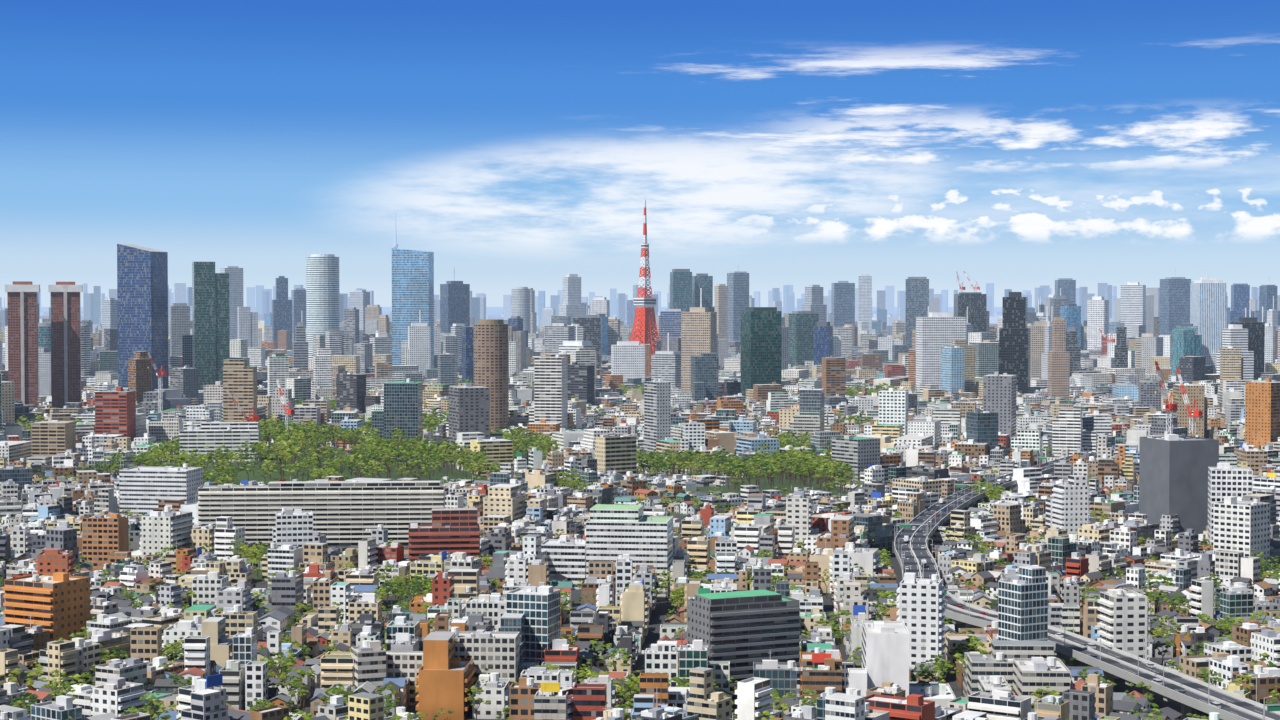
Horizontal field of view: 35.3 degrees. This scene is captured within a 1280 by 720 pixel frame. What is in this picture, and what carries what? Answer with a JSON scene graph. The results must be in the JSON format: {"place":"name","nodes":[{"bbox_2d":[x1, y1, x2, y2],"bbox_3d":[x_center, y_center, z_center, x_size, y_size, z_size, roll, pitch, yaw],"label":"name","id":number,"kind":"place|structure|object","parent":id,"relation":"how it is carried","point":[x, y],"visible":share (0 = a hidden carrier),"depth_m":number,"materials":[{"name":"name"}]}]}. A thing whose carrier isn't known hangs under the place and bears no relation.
{"place":"outdoors","nodes":[
{"label":"outdoors","id":0,"kind":"place"},
{"bbox_2d":[391,212,397,311],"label":"skytree tower","id":1,"kind":"structure","parent":0,"point":[395,245],"depth_m":10980.03,"materials":[{"name":"metal"}]},
{"bbox_2d":[170,435,988,645],"bbox_3d":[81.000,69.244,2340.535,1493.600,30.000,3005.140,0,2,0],"label":"park ground","id":2,"kind":"structure","parent":0,"point":[276,476],"depth_m":1574.47,"materials":[{"name":"green plant"}]},
{"bbox_2d":[2,307,1230,719],"bbox_3d":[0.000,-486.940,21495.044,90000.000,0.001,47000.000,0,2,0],"label":"ground","id":3,"kind":"structure","parent":0,"point":[660,613],"depth_m":946.52,"materials":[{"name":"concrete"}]},
{"bbox_2d":[0,244,1279,719],"bbox_3d":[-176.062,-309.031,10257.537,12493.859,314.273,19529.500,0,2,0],"label":"city buildings","id":4,"kind":"structure","parent":3,"relation":"on","point":[972,376],"depth_m":1269.14,"materials":[{"name":"grey concrete"}]},
{"bbox_2d":[0,374,1279,719],"bbox_3d":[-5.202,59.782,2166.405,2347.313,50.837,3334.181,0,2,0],"label":"trees","id":5,"kind":"object","parent":3,"relation":"on","point":[376,444],"visible":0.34,"depth_m":1281.36,"materials":[{"name":"green plant"}]},
{"bbox_2d":[630,199,659,353],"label":"lattice tower","id":6,"kind":"structure","parent":3,"relation":"on","point":[644,305],"depth_m":3592.06,"materials":[{"name":"metal"}]},
{"bbox_2d":[148,272,1202,433],"bbox_3d":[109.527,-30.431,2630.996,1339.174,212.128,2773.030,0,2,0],"label":"tower cranes","id":7,"kind":"object","parent":3,"relation":"on","point":[1166,406],"visible":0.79,"depth_m":1650.62,"materials":[{"name":"paint"}]},
{"bbox_2d":[894,435,1279,719],"bbox_3d":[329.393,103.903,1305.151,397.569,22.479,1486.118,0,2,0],"label":"expressway viaduct","id":8,"kind":"object","parent":3,"relation":"on","point":[1188,703],"visible":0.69,"depth_m":808.25,"materials":[{"name":"grey concrete"}]},
{"bbox_2d":[0,0,1279,306],"label":"sky","id":9,"kind":"structure","parent":0,"point":[1016,145],"materials":[{"name":"blue"}]},
{"bbox_2d":[895,447,1279,719],"bbox_3d":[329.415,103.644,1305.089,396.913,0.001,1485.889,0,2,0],"label":"road surface","id":10,"kind":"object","parent":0,"point":[1227,698],"depth_m":839.93,"materials":[{"name":"grey asphalt"}]},
{"bbox_2d":[903,451,1220,707],"bbox_3d":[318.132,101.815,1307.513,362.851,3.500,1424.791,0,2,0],"label":"vehicles","id":11,"kind":"object","parent":10,"relation":"on","point":[1093,646],"visible":0.6,"depth_m":929.32,"materials":[{"name":"paint"}]},
{"bbox_2d":[896,454,1277,718],"bbox_3d":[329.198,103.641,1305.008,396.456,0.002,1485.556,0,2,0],"label":"lane markings","id":12,"kind":"object","parent":10,"relation":"on","point":[1128,659],"visible":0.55,"depth_m":1056.45,"materials":[{"name":"white paint"}]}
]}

